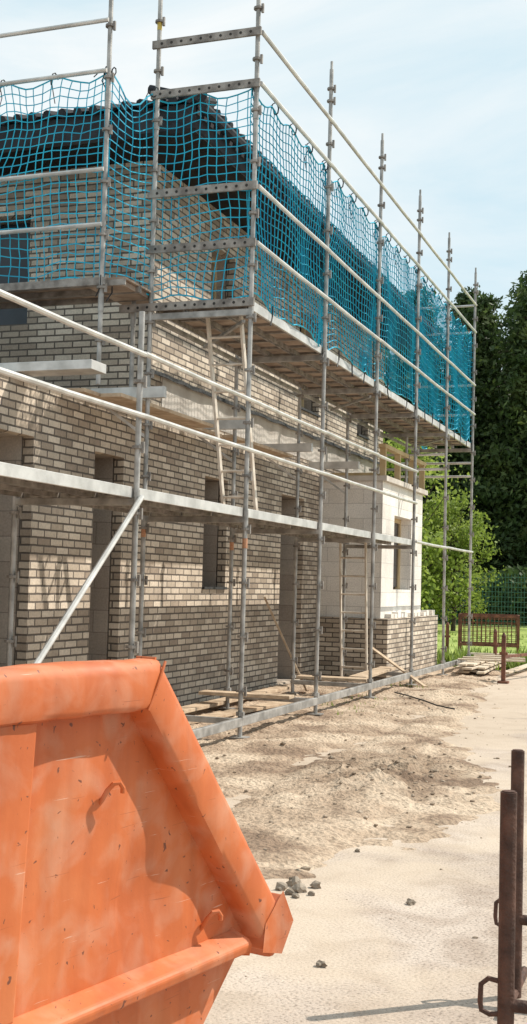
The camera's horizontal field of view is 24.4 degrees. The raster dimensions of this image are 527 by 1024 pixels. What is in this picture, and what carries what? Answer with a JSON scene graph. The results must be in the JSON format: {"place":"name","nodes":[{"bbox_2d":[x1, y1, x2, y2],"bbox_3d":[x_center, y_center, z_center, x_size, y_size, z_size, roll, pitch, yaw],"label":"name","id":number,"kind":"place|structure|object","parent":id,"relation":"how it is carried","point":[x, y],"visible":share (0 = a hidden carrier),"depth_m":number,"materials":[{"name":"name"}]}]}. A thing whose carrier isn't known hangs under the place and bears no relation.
{"place":"outdoors","nodes":[
{"label":"outdoors","id":0,"kind":"place"},
{"bbox_2d":[0,0,526,386],"label":"sky","id":1,"kind":"structure","parent":0,"point":[444,82],"materials":[{"name":"blue"}]},
{"bbox_2d":[202,298,369,589],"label":"window sills","id":2,"kind":"structure","parent":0,"point":[316,415],"depth_m":20.00,"materials":[{"name":"grey concrete"}]},
{"bbox_2d":[185,666,502,879],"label":"sand ground","id":3,"kind":"structure","parent":0,"point":[343,824],"depth_m":10.05,"materials":[{"name":"beige sand"}]},
{"bbox_2d":[0,0,478,738],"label":"scaffolding","id":4,"kind":"object","parent":3,"relation":"on","point":[282,348],"visible":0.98,"depth_m":13.17,"materials":[{"name":"metal"}]},
{"bbox_2d":[206,316,257,509],"bbox_3d":[-0.345,-1.128,13.155,0.408,2.247,0.740,0,-4,20],"label":"ladder","id":5,"kind":"object","parent":4,"relation":"on","point":[221,471],"visible":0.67,"depth_m":13.16,"materials":[{"name":"metal"}]},
{"bbox_2d":[0,66,473,453],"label":"safety net","id":6,"kind":"object","parent":4,"relation":"on","point":[439,316],"visible":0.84,"depth_m":13.86,"materials":[{"name":"blue fabric"}]},
{"bbox_2d":[339,543,367,676],"bbox_3d":[1.440,1.494,19.486,0.448,2.336,0.314,0,-4,20],"label":"ladder","id":7,"kind":"object","parent":4,"relation":"attached to","point":[341,611],"visible":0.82,"depth_m":19.48,"materials":[{"name":"metal"}]},
{"bbox_2d":[215,672,525,976],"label":"earth clods","id":8,"kind":"object","parent":3,"relation":"on","point":[361,811],"visible":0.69,"depth_m":9.89,"materials":[{"name":"brown soil"}]},
{"bbox_2d":[318,615,437,679],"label":"brick plinth","id":9,"kind":"structure","parent":3,"relation":"on","point":[391,638],"depth_m":20.65,"materials":[{"name":"beige brick"}]},
{"bbox_2d":[323,475,427,494],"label":"bay slabs","id":10,"kind":"structure","parent":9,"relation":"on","point":[396,482],"depth_m":20.83,"materials":[{"name":"grey concrete"}]},
{"bbox_2d":[385,610,434,617],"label":"loose bricks","id":11,"kind":"object","parent":9,"relation":"on","point":[400,614],"visible":0.92,"depth_m":21.88,"materials":[{"name":"white brick"}]},
{"bbox_2d":[394,692,454,709],"bbox_3d":[2.119,2.549,16.531,0.110,0.032,2.322,2,-3,-13],"label":"black cable","id":12,"kind":"object","parent":3,"relation":"on","point":[425,701],"visible":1,"depth_m":16.21,"materials":[{"name":"black rubber"}]},
{"bbox_2d":[435,645,526,672],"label":"weeds","id":13,"kind":"object","parent":3,"relation":"on","point":[449,656],"visible":0.26,"depth_m":24.65,"materials":[{"name":"green plant"}]},
{"bbox_2d":[455,653,526,673],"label":"timber stack","id":14,"kind":"object","parent":3,"relation":"on","point":[481,663],"visible":0.88,"depth_m":22.77,"materials":[{"name":"beige wood"}]},
{"bbox_2d":[492,629,499,668],"bbox_3d":[4.636,2.744,24.347,0.180,0.810,0.180,0,-4,20],"label":"rusty stillage post","id":15,"kind":"object","parent":3,"relation":"on","point":[495,645],"visible":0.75,"depth_m":24.32,"materials":[{"name":"brown metal"}]},
{"bbox_2d":[204,669,526,1023],"bbox_3d":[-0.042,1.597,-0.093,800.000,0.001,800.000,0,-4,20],"label":"ground","id":16,"kind":"structure","parent":0,"point":[426,958],"depth_m":5.67,"materials":[{"name":"beige sand"}]},
{"bbox_2d":[0,656,292,1023],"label":"orange skip container","id":17,"kind":"object","parent":16,"relation":"on","point":[134,888],"visible":1,"depth_m":2.99,"materials":[{"name":"metal"}]},
{"bbox_2d":[0,217,362,681],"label":"block walls","id":18,"kind":"structure","parent":16,"relation":"on","point":[11,448],"depth_m":13.87,"materials":[{"name":"grey concrete"}]},
{"bbox_2d":[0,223,300,331],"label":"window glass","id":19,"kind":"object","parent":18,"relation":"attached to","point":[13,316],"visible":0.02,"depth_m":15.48,"materials":[{"name":"grey glass"}]},
{"bbox_2d":[211,258,305,407],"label":"ochre window frames","id":20,"kind":"structure","parent":18,"relation":"attached to","point":[303,330],"depth_m":17.10,"materials":[{"name":"brown wood"}]},
{"bbox_2d":[0,160,384,705],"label":"brick walls","id":21,"kind":"structure","parent":16,"relation":"on","point":[185,618],"depth_m":14.96,"materials":[{"name":"beige brick"}]},
{"bbox_2d":[0,85,437,348],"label":"tiled roof","id":22,"kind":"structure","parent":21,"relation":"on","point":[231,159],"depth_m":14.59,"materials":[{"name":"tile"}]},
{"bbox_2d":[154,370,379,463],"bbox_3d":[0.570,-1.308,19.618,0.111,0.100,11.250,0,-4,20],"label":"damp proof membrane","id":23,"kind":"object","parent":21,"relation":"attached to","point":[175,380],"visible":0.78,"depth_m":17.54,"materials":[{"name":"black plastic"}]},
{"bbox_2d":[161,377,379,472],"bbox_3d":[0.592,-1.092,19.851,0.032,0.410,10.830,0,-4,20],"label":"concrete slab edge","id":24,"kind":"object","parent":21,"relation":"attached to","point":[182,399],"visible":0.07,"depth_m":17.84,"materials":[{"name":"grey concrete"}]},
{"bbox_2d":[275,848,416,967],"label":"rubble stones","id":25,"kind":"object","parent":16,"relation":"on","point":[296,884],"visible":1,"depth_m":6.34,"materials":[{"name":"grey stone"}]},
{"bbox_2d":[426,573,526,627],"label":"fence","id":26,"kind":"object","parent":16,"relation":"on","point":[511,582],"visible":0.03,"depth_m":49.55,"materials":[{"name":"green paint"}]},
{"bbox_2d":[477,790,526,1023],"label":"steel barrier frame","id":27,"kind":"object","parent":16,"relation":"on","point":[508,1005],"visible":1,"depth_m":3.82,"materials":[{"name":"brown metal"}]},
{"bbox_2d":[497,633,508,683],"bbox_3d":[4.109,2.499,20.825,0.180,0.860,0.180,0,-4,20],"label":"rusty stillage post","id":28,"kind":"object","parent":16,"relation":"on","point":[503,653],"visible":1,"depth_m":20.79,"materials":[{"name":"brown metal"}]},
{"bbox_2d":[506,653,526,657],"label":"stillage rail","id":29,"kind":"object","parent":28,"relation":"attached to","point":[516,655],"visible":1,"depth_m":21.28,"materials":[{"name":"brown metal"}]},
{"bbox_2d":[493,749,526,998],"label":"steel barrier frame","id":30,"kind":"object","parent":16,"relation":"on","point":[517,768],"visible":0.59,"depth_m":4.81,"materials":[{"name":"brown metal"}]},
{"bbox_2d":[320,481,422,617],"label":"bay block walls","id":31,"kind":"structure","parent":0,"point":[389,598],"depth_m":20.82,"materials":[{"name":"white concrete"}]},
{"bbox_2d":[322,681,427,714],"bbox_3d":[1.581,2.614,17.407,0.963,0.100,5.520,0,-4,20],"label":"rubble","id":32,"kind":"object","parent":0,"point":[366,695],"visible":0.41,"depth_m":16.67,"materials":[{"name":"grey stone"}]},
{"bbox_2d":[330,443,425,588],"bbox_3d":[2.087,0.170,22.273,1.070,2.467,3.250,0,-4,20],"label":"bay timber frame","id":33,"kind":"object","parent":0,"point":[385,448],"visible":0.6,"depth_m":21.70,"materials":[{"name":"brown wood"}]},
{"bbox_2d":[393,523,398,586],"bbox_3d":[2.293,0.765,22.057,0.010,1.170,1.180,0,-4,20],"label":"bay glass","id":34,"kind":"object","parent":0,"point":[395,569],"visible":0.36,"depth_m":22.44,"materials":[{"name":"grey glass"}]},
{"bbox_2d":[437,620,526,653],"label":"lawn","id":35,"kind":"structure","parent":0,"point":[523,632],"depth_m":40.84,"materials":[{"name":"green plant"}]},
{"bbox_2d":[383,349,430,498],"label":"conifer tree","id":36,"kind":"object","parent":35,"relation":"on","point":[386,379],"depth_m":63.54,"materials":[{"name":"green plant"}]},
{"bbox_2d":[383,432,485,617],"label":"deciduous tree","id":37,"kind":"object","parent":35,"relation":"on","point":[427,595],"visible":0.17,"depth_m":43.77,"materials":[{"name":"green plant"}]},
{"bbox_2d":[383,286,492,616],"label":"conifer tree","id":38,"kind":"object","parent":35,"relation":"on","point":[440,446],"visible":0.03,"depth_m":59.65,"materials":[{"name":"green plant"}]},
{"bbox_2d":[445,622,450,652],"bbox_3d":[4.291,2.973,28.398,0.180,0.810,0.180,0,-4,20],"label":"rusty stillage post","id":39,"kind":"object","parent":35,"relation":"on","point":[447,636],"visible":0.62,"depth_m":28.37,"materials":[{"name":"brown metal"}]},
{"bbox_2d":[422,487,505,630],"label":"deciduous tree","id":40,"kind":"object","parent":35,"relation":"on","point":[462,532],"visible":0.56,"depth_m":44.74,"materials":[{"name":"green plant"}]},
{"bbox_2d":[422,564,526,625],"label":"hedge","id":41,"kind":"object","parent":35,"relation":"on","point":[514,572],"visible":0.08,"depth_m":53.63,"materials":[{"name":"green plant"}]},
{"bbox_2d":[431,291,526,620],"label":"conifer tree","id":42,"kind":"object","parent":35,"relation":"on","point":[486,322],"visible":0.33,"depth_m":60.31,"materials":[{"name":"green plant"}]},
{"bbox_2d":[434,285,523,616],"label":"conifer tree","id":43,"kind":"object","parent":35,"relation":"on","point":[462,298],"visible":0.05,"depth_m":65.47,"materials":[{"name":"green plant"}]},
{"bbox_2d":[450,270,526,623],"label":"conifer tree","id":44,"kind":"object","parent":35,"relation":"on","point":[515,453],"visible":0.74,"depth_m":58.67,"materials":[{"name":"green plant"}]},
{"bbox_2d":[458,613,519,653],"bbox_3d":[5.330,2.921,28.772,1.410,1.012,0.960,1,-3,11],"label":"wire pallet cage","id":45,"kind":"object","parent":35,"relation":"on","point":[503,617],"visible":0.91,"depth_m":28.39,"materials":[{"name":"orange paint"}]},
{"bbox_2d":[496,283,524,460],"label":"conifer tree","id":46,"kind":"object","parent":35,"relation":"on","point":[507,308],"visible":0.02,"depth_m":65.76,"materials":[{"name":"green plant"}]}
]}

